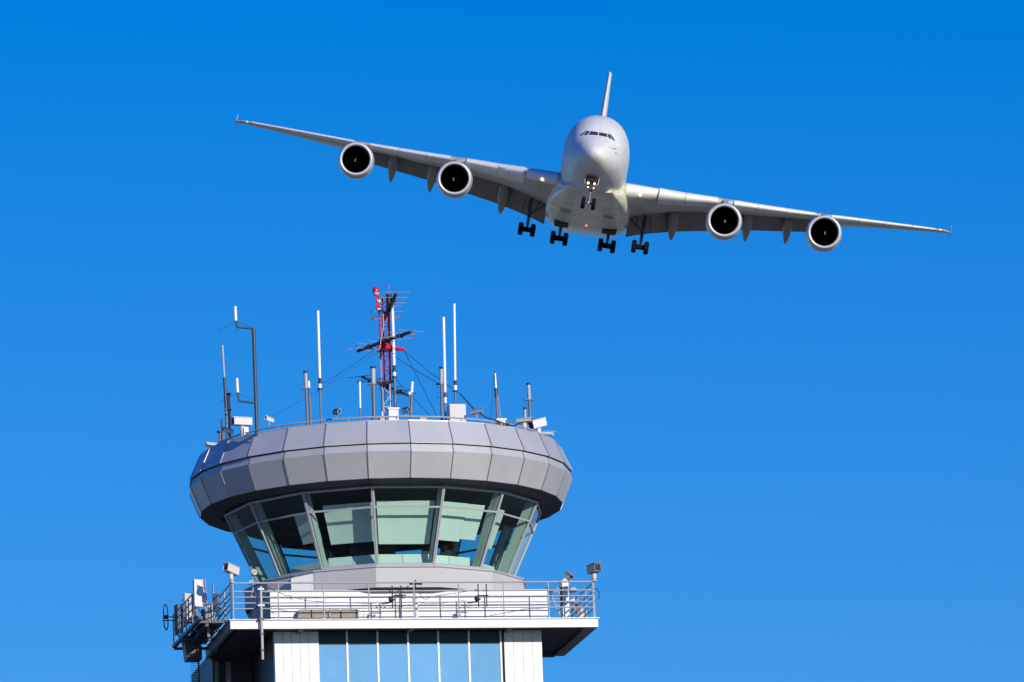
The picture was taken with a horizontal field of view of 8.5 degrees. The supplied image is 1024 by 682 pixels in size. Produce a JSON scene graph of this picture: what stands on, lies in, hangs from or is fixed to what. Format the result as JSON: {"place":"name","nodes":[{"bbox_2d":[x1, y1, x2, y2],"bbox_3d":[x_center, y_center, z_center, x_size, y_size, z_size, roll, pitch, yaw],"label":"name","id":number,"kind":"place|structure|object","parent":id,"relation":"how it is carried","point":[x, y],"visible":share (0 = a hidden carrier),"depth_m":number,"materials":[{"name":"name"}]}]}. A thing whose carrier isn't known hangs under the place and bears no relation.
{"place":"outdoors","nodes":[
{"label":"outdoors","id":0,"kind":"place"},
{"bbox_2d":[297,609,358,618],"bbox_3d":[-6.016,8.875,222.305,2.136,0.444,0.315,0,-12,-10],"label":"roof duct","id":1,"kind":"object","parent":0,"point":[333,614],"visible":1,"depth_m":222.24,"materials":[{"name":"metal"}]},
{"bbox_2d":[0,0,1023,681],"label":"sky","id":2,"kind":"structure","parent":0,"point":[792,461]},
{"bbox_2d":[236,72,950,254],"bbox_3d":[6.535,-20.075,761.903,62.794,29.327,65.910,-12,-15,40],"label":"airliner","id":3,"kind":"object","parent":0,"point":[587,190],"visible":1,"depth_m":745.35,"materials":[{"name":"paint"}]},
{"bbox_3d":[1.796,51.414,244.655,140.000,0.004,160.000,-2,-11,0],"label":"tarmac","id":4,"kind":"structure","parent":0,"visible":0},
{"bbox_2d":[189,415,599,681],"bbox_3d":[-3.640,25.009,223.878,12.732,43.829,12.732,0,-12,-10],"label":"control tower","id":5,"kind":"structure","parent":4,"relation":"on","point":[357,505],"depth_m":223.25,"materials":[{"name":"metal"}]},
{"bbox_2d":[190,662,200,681],"bbox_3d":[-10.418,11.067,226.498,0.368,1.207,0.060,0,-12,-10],"label":"log periodic antenna","id":6,"kind":"object","parent":5,"relation":"attached to","point":[198,675],"visible":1,"depth_m":226.52,"materials":[{"name":"metal"}]},
{"bbox_2d":[172,594,227,649],"bbox_3d":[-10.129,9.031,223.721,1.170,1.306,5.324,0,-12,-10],"label":"bracket ledge","id":7,"kind":"object","parent":5,"relation":"attached to","point":[199,624],"visible":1,"depth_m":223.66,"materials":[{"name":"metal"}]},
{"bbox_2d":[163,604,173,629],"bbox_3d":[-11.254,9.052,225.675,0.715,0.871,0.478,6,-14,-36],"label":"loop antenna","id":8,"kind":"object","parent":7,"relation":"attached to","point":[166,617],"visible":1,"depth_m":225.58,"materials":[{"name":"metal"}]},
{"bbox_2d":[174,604,183,634],"bbox_3d":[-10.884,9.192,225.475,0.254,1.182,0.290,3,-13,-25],"label":"sector antenna","id":9,"kind":"object","parent":7,"relation":"attached to","point":[176,615],"visible":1,"depth_m":225.43,"materials":[{"name":"metal"}]},
{"bbox_2d":[182,593,191,626],"bbox_3d":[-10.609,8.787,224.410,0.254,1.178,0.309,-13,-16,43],"label":"sector antenna","id":10,"kind":"object","parent":7,"relation":"on","point":[185,597],"visible":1,"depth_m":224.33,"materials":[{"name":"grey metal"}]},
{"bbox_2d":[182,635,201,661],"bbox_3d":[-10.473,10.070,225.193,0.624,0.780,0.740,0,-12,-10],"label":"equipment box","id":11,"kind":"object","parent":7,"relation":"hanging from","point":[192,653],"visible":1,"depth_m":224.86,"materials":[{"name":"metal"}]},
{"bbox_2d":[189,607,197,623],"bbox_3d":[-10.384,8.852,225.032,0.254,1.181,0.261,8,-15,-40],"label":"sector antenna","id":12,"kind":"object","parent":7,"relation":"on","point":[195,615],"visible":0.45,"depth_m":224.88,"materials":[{"name":"metal"}]},
{"bbox_2d":[193,579,202,613],"bbox_3d":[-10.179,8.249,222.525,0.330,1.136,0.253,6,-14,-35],"label":"sector antenna","id":13,"kind":"object","parent":7,"relation":"on","point":[198,593],"visible":1,"depth_m":222.43,"materials":[{"name":"white paint"}]},
{"bbox_2d":[201,609,207,637],"bbox_3d":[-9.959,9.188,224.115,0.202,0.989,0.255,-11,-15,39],"label":"sector antenna","id":14,"kind":"object","parent":7,"relation":"attached to","point":[203,612],"visible":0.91,"depth_m":224.06,"materials":[{"name":"metal"}]},
{"bbox_2d":[201,579,209,637],"bbox_3d":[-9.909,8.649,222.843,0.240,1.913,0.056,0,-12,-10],"label":"slanted brace","id":15,"kind":"object","parent":7,"relation":"attached to","point":[206,610],"visible":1,"depth_m":222.84,"materials":[{"name":"metal"}]},
{"bbox_2d":[204,585,214,619],"bbox_3d":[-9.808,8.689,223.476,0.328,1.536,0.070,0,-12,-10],"label":"pipe goalpost","id":16,"kind":"object","parent":7,"relation":"attached to","point":[205,601],"visible":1,"depth_m":223.54,"materials":[{"name":"grey metal"}]},
{"bbox_2d":[207,604,213,636],"bbox_3d":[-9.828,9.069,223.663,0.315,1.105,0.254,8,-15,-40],"label":"sector antenna","id":17,"kind":"object","parent":7,"relation":"on","point":[210,612],"visible":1,"depth_m":223.59,"materials":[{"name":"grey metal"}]},
{"bbox_2d":[212,593,220,617],"bbox_3d":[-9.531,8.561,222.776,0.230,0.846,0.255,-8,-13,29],"label":"sector antenna","id":18,"kind":"object","parent":7,"relation":"on","point":[216,597],"visible":1,"depth_m":222.69,"materials":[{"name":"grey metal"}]},
{"bbox_2d":[204,442,216,446],"bbox_3d":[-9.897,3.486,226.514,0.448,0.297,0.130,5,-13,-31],"label":"security camera","id":19,"kind":"object","parent":5,"relation":"attached to","point":[208,444],"visible":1,"depth_m":226.46,"materials":[{"name":"white paint"}]},
{"bbox_2d":[213,661,218,681],"bbox_3d":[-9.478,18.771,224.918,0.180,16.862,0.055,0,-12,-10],"label":"window","id":20,"kind":"structure","parent":5,"relation":"in","point":[215,663],"depth_m":226.51,"materials":[{"name":"glass"}]},
{"bbox_2d":[217,430,220,441],"bbox_3d":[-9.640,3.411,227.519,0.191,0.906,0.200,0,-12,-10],"label":"pipe mast","id":21,"kind":"object","parent":5,"relation":"on","point":[219,433],"visible":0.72,"depth_m":227.53,"materials":[{"name":"metal"}]},
{"bbox_2d":[221,419,223,440],"bbox_3d":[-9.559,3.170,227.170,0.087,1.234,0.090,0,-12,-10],"label":"pipe mast","id":22,"kind":"object","parent":5,"relation":"on","point":[222,437],"visible":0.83,"depth_m":227.18,"materials":[{"name":"metal"}]},
{"bbox_2d":[221,343,228,438],"bbox_3d":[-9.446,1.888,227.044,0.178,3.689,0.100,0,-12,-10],"label":"whip antenna","id":23,"kind":"object","parent":5,"relation":"on","point":[225,397],"visible":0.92,"depth_m":227.06,"materials":[{"name":"metal"}]},
{"bbox_2d":[222,426,233,436],"bbox_3d":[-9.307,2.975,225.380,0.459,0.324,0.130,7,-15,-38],"label":"security camera","id":24,"kind":"object","parent":5,"relation":"attached to","point":[228,430],"visible":1,"depth_m":225.35,"materials":[{"name":"white paint"}]},
{"bbox_2d":[224,393,232,436],"bbox_3d":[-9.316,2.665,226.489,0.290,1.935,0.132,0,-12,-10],"label":"tube antenna","id":25,"kind":"object","parent":5,"relation":"on","point":[228,409],"visible":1,"depth_m":226.54,"materials":[{"name":"metal"}]},
{"bbox_2d":[225,660,231,681],"bbox_3d":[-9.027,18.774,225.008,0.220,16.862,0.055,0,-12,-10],"label":"window","id":26,"kind":"structure","parent":5,"relation":"in","point":[228,665],"depth_m":226.57,"materials":[{"name":"glass"}]},
{"bbox_2d":[222,562,239,582],"bbox_3d":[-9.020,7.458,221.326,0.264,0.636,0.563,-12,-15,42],"label":"pan tilt camera","id":27,"kind":"object","parent":5,"relation":"on","point":[231,570],"visible":1,"depth_m":221.23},
{"bbox_2d":[219,306,258,432],"bbox_3d":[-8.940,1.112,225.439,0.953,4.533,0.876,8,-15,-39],"label":"antenna pole","id":28,"kind":"object","parent":5,"relation":"on","point":[255,402],"visible":1,"depth_m":225.36,"materials":[{"name":"metal"}]},
{"bbox_2d":[230,416,251,435],"bbox_3d":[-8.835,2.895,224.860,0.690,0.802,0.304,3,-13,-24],"label":"pan tilt camera","id":29,"kind":"object","parent":5,"relation":"on","point":[241,422],"visible":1,"depth_m":224.81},
{"bbox_2d":[243,427,248,435],"bbox_3d":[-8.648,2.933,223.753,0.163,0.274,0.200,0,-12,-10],"label":"junction box","id":30,"kind":"object","parent":5,"relation":"on","point":[245,431],"visible":1,"depth_m":223.67,"materials":[{"name":"white paint"}]},
{"bbox_2d":[232,527,268,580],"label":"cab window","id":31,"kind":"structure","parent":5,"relation":"in","point":[256,549],"depth_m":229.91,"materials":[{"name":"glass"}]},
{"bbox_2d":[224,503,278,581],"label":"cab window","id":32,"kind":"structure","parent":5,"relation":"in","point":[234,533],"depth_m":226.57,"materials":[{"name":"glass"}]},
{"bbox_2d":[248,569,256,618],"bbox_3d":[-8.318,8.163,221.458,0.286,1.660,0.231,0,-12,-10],"label":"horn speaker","id":33,"kind":"object","parent":5,"relation":"on","point":[254,572],"visible":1,"depth_m":221.45},
{"bbox_2d":[264,415,273,425],"bbox_3d":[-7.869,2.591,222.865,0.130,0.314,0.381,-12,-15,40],"label":"security camera","id":34,"kind":"object","parent":5,"relation":"attached to","point":[269,419],"visible":1,"depth_m":222.84,"materials":[{"name":"white paint"}]},
{"bbox_2d":[257,586,292,659],"bbox_3d":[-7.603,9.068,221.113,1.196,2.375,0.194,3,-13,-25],"label":"clamped pole","id":35,"kind":"object","parent":5,"relation":"attached to","point":[261,605],"visible":1,"depth_m":220.89,"materials":[{"name":"grey metal"}]},
{"bbox_2d":[249,492,321,576],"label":"cab window","id":36,"kind":"structure","parent":5,"relation":"in","point":[299,493],"depth_m":224.20,"materials":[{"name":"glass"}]},
{"bbox_2d":[301,371,309,424],"bbox_3d":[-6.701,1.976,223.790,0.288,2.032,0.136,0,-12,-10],"label":"tube antenna","id":37,"kind":"object","parent":5,"relation":"on","point":[306,387],"visible":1,"depth_m":223.82,"materials":[{"name":"metal"}]},
{"bbox_2d":[284,554,328,560],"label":"cab window","id":38,"kind":"structure","parent":5,"relation":"in","point":[314,557],"depth_m":231.55,"materials":[{"name":"glass"}]},
{"bbox_2d":[308,381,311,424],"bbox_3d":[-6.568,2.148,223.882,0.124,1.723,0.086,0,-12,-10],"label":"stub antenna","id":39,"kind":"object","parent":5,"relation":"on","point":[310,411],"visible":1,"depth_m":223.87,"materials":[{"name":"metal"}]},
{"bbox_2d":[316,311,322,423],"bbox_3d":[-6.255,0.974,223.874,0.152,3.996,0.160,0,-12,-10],"label":"whip antenna","id":40,"kind":"object","parent":5,"relation":"on","point":[319,356],"visible":1,"depth_m":223.88,"materials":[{"name":"metal"}]},
{"bbox_2d":[318,632,346,681],"bbox_3d":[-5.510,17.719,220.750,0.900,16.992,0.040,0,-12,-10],"label":"window","id":41,"kind":"structure","parent":5,"relation":"in","point":[332,645],"depth_m":222.24,"materials":[{"name":"glass"}]},
{"bbox_2d":[332,408,341,417],"bbox_3d":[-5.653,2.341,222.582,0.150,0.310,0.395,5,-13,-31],"label":"security camera","id":42,"kind":"object","parent":5,"relation":"attached to","point":[336,411],"visible":1,"depth_m":222.53,"materials":[{"name":"grey metal"}]},
{"bbox_2d":[302,486,376,569],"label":"cab window","id":43,"kind":"structure","parent":5,"relation":"in","point":[364,487],"depth_m":223.11,"materials":[{"name":"glass"}]},
{"bbox_2d":[359,380,360,420],"bbox_3d":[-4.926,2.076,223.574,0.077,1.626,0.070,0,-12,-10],"label":"whip antenna","id":44,"kind":"object","parent":5,"relation":"on","point":[360,397],"visible":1,"depth_m":223.60,"materials":[{"name":"metal"}]},
{"bbox_2d":[348,632,377,681],"bbox_3d":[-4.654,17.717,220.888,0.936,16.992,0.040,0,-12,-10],"label":"window","id":45,"kind":"structure","parent":5,"relation":"in","point":[362,647],"depth_m":222.41,"materials":[{"name":"glass"}]},
{"bbox_2d":[368,366,376,415],"bbox_3d":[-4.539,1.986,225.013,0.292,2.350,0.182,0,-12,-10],"label":"tube antenna","id":46,"kind":"object","parent":5,"relation":"on","point":[373,383],"visible":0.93,"depth_m":225.06,"materials":[{"name":"metal"}]},
{"bbox_2d":[372,287,404,419],"bbox_3d":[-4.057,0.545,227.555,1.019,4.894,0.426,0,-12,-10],"label":"lattice mast","id":47,"kind":"object","parent":5,"relation":"on","point":[380,346],"visible":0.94,"depth_m":227.46,"materials":[{"name":"red metal"}]},
{"bbox_2d":[264,353,375,420],"bbox_3d":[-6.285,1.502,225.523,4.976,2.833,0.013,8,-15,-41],"label":"guy wire","id":48,"kind":"object","parent":47,"relation":"attached to","point":[324,386],"visible":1,"depth_m":225.76,"materials":[{"name":"metal"}]},
{"bbox_2d":[322,349,374,383],"bbox_3d":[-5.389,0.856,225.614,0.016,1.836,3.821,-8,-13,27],"label":"guy wire","id":49,"kind":"object","parent":47,"relation":"attached to","point":[348,367],"visible":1,"depth_m":225.73,"materials":[{"name":"metal"}]},
{"bbox_2d":[349,374,414,396],"bbox_3d":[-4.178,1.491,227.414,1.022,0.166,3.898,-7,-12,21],"label":"yagi antenna","id":50,"kind":"object","parent":47,"relation":"attached to","point":[385,386],"visible":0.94,"depth_m":227.17,"materials":[{"name":"metal"}]},
{"bbox_2d":[351,330,420,352],"bbox_3d":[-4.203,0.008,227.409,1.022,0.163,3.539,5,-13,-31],"label":"yagi antenna","id":51,"kind":"object","parent":47,"relation":"attached to","point":[388,339],"visible":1,"depth_m":227.19,"materials":[{"name":"metal"}]},
{"bbox_2d":[370,291,407,320],"bbox_3d":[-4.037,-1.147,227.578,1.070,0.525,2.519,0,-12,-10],"label":"yagi antenna","id":52,"kind":"object","parent":47,"relation":"attached to","point":[391,302],"visible":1,"depth_m":227.30,"materials":[{"name":"metal"}]},
{"bbox_2d":[404,351,436,415],"bbox_3d":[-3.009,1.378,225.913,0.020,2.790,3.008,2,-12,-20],"label":"guy wire","id":53,"kind":"object","parent":47,"relation":"attached to","point":[420,383],"visible":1,"depth_m":225.87,"materials":[{"name":"metal"}]},
{"bbox_2d":[405,351,459,393],"bbox_3d":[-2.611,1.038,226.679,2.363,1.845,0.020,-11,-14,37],"label":"guy wire","id":54,"kind":"object","parent":47,"relation":"attached to","point":[427,370],"visible":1,"depth_m":226.85,"materials":[{"name":"metal"}]},
{"bbox_2d":[376,585,402,607],"bbox_3d":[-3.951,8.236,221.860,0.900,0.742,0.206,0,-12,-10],"label":"dipole antenna","id":55,"kind":"object","parent":5,"relation":"attached to","point":[390,599],"visible":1,"depth_m":221.87,"materials":[{"name":"grey metal"}]},
{"bbox_2d":[386,407,398,419],"bbox_3d":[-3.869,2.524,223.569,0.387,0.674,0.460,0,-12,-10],"label":"roof cabinet","id":56,"kind":"object","parent":5,"relation":"on","point":[391,411],"visible":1,"depth_m":223.41,"materials":[{"name":"white metal"}]},
{"bbox_2d":[378,632,407,681],"bbox_3d":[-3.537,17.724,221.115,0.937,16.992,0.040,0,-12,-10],"label":"window","id":57,"kind":"structure","parent":5,"relation":"in","point":[393,659],"depth_m":222.62,"materials":[{"name":"glass"}]},
{"bbox_2d":[391,306,396,406],"bbox_3d":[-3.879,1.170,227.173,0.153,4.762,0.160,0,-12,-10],"label":"whip antenna","id":58,"kind":"object","parent":5,"relation":"on","point":[394,371],"visible":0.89,"depth_m":227.25,"materials":[{"name":"metal"}]},
{"bbox_2d":[401,406,411,414],"bbox_3d":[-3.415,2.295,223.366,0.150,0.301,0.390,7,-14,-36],"label":"security camera","id":59,"kind":"object","parent":5,"relation":"attached to","point":[406,409],"visible":1,"depth_m":223.32,"materials":[{"name":"grey metal"}]},
{"bbox_2d":[372,486,443,564],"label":"cab window","id":60,"kind":"structure","parent":5,"relation":"in","point":[373,487],"depth_m":223.00,"materials":[{"name":"glass"}]},
{"bbox_2d":[407,382,413,419],"bbox_3d":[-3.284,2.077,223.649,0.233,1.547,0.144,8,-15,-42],"label":"stub antenna","id":61,"kind":"object","parent":5,"relation":"on","point":[410,393],"visible":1,"depth_m":223.66,"materials":[{"name":"white paint"}]},
{"bbox_2d":[409,580,421,617],"bbox_3d":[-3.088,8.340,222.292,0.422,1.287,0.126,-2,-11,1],"label":"rail antenna","id":62,"kind":"object","parent":5,"relation":"on","point":[416,605],"visible":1,"depth_m":222.27,"materials":[{"name":"white paint"}]},
{"bbox_2d":[409,631,437,681],"bbox_3d":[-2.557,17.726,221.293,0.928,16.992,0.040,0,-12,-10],"label":"window","id":63,"kind":"structure","parent":5,"relation":"in","point":[423,653],"depth_m":222.79,"materials":[{"name":"glass"}]},
{"bbox_2d":[436,367,442,419],"bbox_3d":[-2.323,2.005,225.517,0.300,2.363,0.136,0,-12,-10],"label":"tube antenna","id":64,"kind":"object","parent":5,"relation":"on","point":[440,383],"visible":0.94,"depth_m":225.57,"materials":[{"name":"metal"}]},
{"bbox_2d":[395,356,436,382],"bbox_3d":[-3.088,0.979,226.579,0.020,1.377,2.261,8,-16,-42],"label":"guy wire","id":65,"kind":"object","parent":64,"relation":"attached to","point":[414,369],"visible":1,"depth_m":226.73,"materials":[{"name":"metal"}]},
{"bbox_2d":[442,317,446,419],"bbox_3d":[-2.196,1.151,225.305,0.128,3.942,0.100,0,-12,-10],"label":"whip antenna","id":66,"kind":"object","parent":5,"relation":"on","point":[444,360],"visible":0.91,"depth_m":225.35,"materials":[{"name":"metal"}]},
{"bbox_2d":[439,631,468,681],"bbox_3d":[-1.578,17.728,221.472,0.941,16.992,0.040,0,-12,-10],"label":"window","id":67,"kind":"structure","parent":5,"relation":"in","point":[453,645],"depth_m":222.95,"materials":[{"name":"glass"}]},
{"bbox_2d":[453,303,457,403],"bbox_3d":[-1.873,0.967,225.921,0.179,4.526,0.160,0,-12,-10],"label":"whip antenna","id":68,"kind":"object","parent":5,"relation":"on","point":[455,390],"visible":0.93,"depth_m":226.03,"materials":[{"name":"metal"}]},
{"bbox_2d":[447,404,465,421],"bbox_3d":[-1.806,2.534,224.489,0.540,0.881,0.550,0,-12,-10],"label":"roof cabinet","id":69,"kind":"object","parent":5,"relation":"on","point":[456,410],"visible":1,"depth_m":224.26,"materials":[{"name":"white metal"}]},
{"bbox_2d":[434,486,503,568],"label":"cab window","id":70,"kind":"structure","parent":5,"relation":"in","point":[450,487],"depth_m":223.93,"materials":[{"name":"glass"}]},
{"bbox_2d":[462,584,487,606],"bbox_3d":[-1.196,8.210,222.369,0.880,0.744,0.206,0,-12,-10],"label":"dipole antenna","id":71,"kind":"object","parent":5,"relation":"on","point":[476,598],"visible":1,"depth_m":222.37,"materials":[{"name":"grey metal"}]},
{"bbox_2d":[470,408,483,417],"bbox_3d":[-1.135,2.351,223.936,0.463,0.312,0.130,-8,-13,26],"label":"security camera","id":72,"kind":"object","parent":5,"relation":"attached to","point":[476,411],"visible":1,"depth_m":223.91,"materials":[{"name":"metal"}]},
{"bbox_2d":[457,527,511,570],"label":"cab window","id":73,"kind":"structure","parent":5,"relation":"in","point":[478,533],"depth_m":231.63,"materials":[{"name":"glass"}]},
{"bbox_2d":[469,631,500,681],"bbox_3d":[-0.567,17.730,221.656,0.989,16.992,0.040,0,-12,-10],"label":"window","id":74,"kind":"structure","parent":5,"relation":"in","point":[484,645],"depth_m":223.17,"materials":[{"name":"glass"}]},
{"bbox_2d":[460,393,520,425],"bbox_3d":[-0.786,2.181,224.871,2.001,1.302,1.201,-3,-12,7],"label":"feed cable","id":75,"kind":"object","parent":5,"relation":"attached to","point":[487,417],"visible":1,"depth_m":224.62,"materials":[{"name":"metal"}]},
{"bbox_2d":[494,372,500,417],"bbox_3d":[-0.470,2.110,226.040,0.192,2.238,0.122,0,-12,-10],"label":"pipe mast","id":76,"kind":"object","parent":5,"relation":"on","point":[496,397],"visible":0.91,"depth_m":226.04,"materials":[{"name":"metal"}]},
{"bbox_2d":[495,418,506,425],"bbox_3d":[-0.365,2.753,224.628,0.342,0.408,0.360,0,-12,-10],"label":"junction box","id":77,"kind":"object","parent":5,"relation":"on","point":[502,419],"visible":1,"depth_m":224.50,"materials":[{"name":"white paint"}]},
{"bbox_2d":[497,524,516,570],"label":"cab window","id":78,"kind":"structure","parent":5,"relation":"in","point":[515,525],"depth_m":230.48,"materials":[{"name":"glass"}]},
{"bbox_2d":[481,492,537,573],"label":"cab window","id":79,"kind":"structure","parent":5,"relation":"in","point":[536,502],"depth_m":226.02,"materials":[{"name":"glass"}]},
{"bbox_2d":[516,417,533,429],"bbox_3d":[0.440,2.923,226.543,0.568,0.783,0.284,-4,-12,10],"label":"pan tilt camera","id":80,"kind":"object","parent":5,"relation":"on","point":[524,421],"visible":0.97,"depth_m":226.50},
{"bbox_2d":[523,407,526,429],"bbox_3d":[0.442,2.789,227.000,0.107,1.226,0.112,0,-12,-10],"label":"tube antenna","id":81,"kind":"object","parent":5,"relation":"on","point":[524,412],"visible":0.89,"depth_m":227.05,"materials":[{"name":"white plastic"}]},
{"bbox_2d":[510,502,541,575],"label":"cab window","id":82,"kind":"structure","parent":5,"relation":"in","point":[537,514],"depth_m":227.68,"materials":[{"name":"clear glass"}]},
{"bbox_2d":[524,383,532,430],"bbox_3d":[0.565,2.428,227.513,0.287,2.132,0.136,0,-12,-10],"label":"tube antenna","id":83,"kind":"object","parent":5,"relation":"on","point":[529,399],"visible":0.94,"depth_m":227.58,"materials":[{"name":"metal"}]},
{"bbox_2d":[527,417,546,432],"bbox_3d":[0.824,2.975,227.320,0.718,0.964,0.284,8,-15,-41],"label":"pan tilt camera","id":84,"kind":"object","parent":5,"relation":"on","point":[537,424],"visible":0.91,"depth_m":227.27,"materials":[{"name":"white paint"}]},
{"bbox_2d":[541,431,554,435],"bbox_3d":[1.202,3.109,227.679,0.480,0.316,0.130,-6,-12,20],"label":"security camera","id":85,"kind":"object","parent":5,"relation":"attached to","point":[548,433],"visible":1,"depth_m":227.65,"materials":[{"name":"white paint"}]},
{"bbox_2d":[545,587,560,616],"bbox_3d":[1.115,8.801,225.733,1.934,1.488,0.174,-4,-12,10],"label":"ladder frame","id":86,"kind":"object","parent":5,"relation":"on","point":[555,598],"visible":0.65,"depth_m":225.70,"materials":[{"name":"metal"}]},
{"bbox_2d":[559,578,569,616],"bbox_3d":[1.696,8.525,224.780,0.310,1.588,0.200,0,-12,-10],"label":"white post","id":87,"kind":"object","parent":5,"relation":"on","point":[564,612],"visible":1,"depth_m":224.72,"materials":[{"name":"metal"}]},
{"bbox_2d":[564,571,574,584],"bbox_3d":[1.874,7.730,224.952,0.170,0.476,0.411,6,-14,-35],"label":"security camera","id":88,"kind":"object","parent":87,"relation":"attached to","point":[568,574],"visible":1,"depth_m":224.91,"materials":[{"name":"metal"}]},
{"bbox_2d":[569,587,575,616],"bbox_3d":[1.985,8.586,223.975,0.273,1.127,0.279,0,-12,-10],"label":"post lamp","id":89,"kind":"object","parent":5,"relation":"on","point":[572,599],"visible":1,"depth_m":223.96,"materials":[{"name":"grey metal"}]},
{"bbox_2d":[574,602,584,616],"bbox_3d":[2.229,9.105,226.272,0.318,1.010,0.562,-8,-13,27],"label":"pipe bend","id":90,"kind":"object","parent":5,"relation":"on","point":[580,610],"visible":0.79,"depth_m":226.21,"materials":[{"name":"metal"}]},
{"bbox_2d":[586,562,600,581],"bbox_3d":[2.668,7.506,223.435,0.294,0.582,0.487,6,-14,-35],"label":"pan tilt camera","id":91,"kind":"object","parent":5,"relation":"on","point":[594,568],"visible":1,"depth_m":223.35,"materials":[{"name":"grey metal"}]}
]}

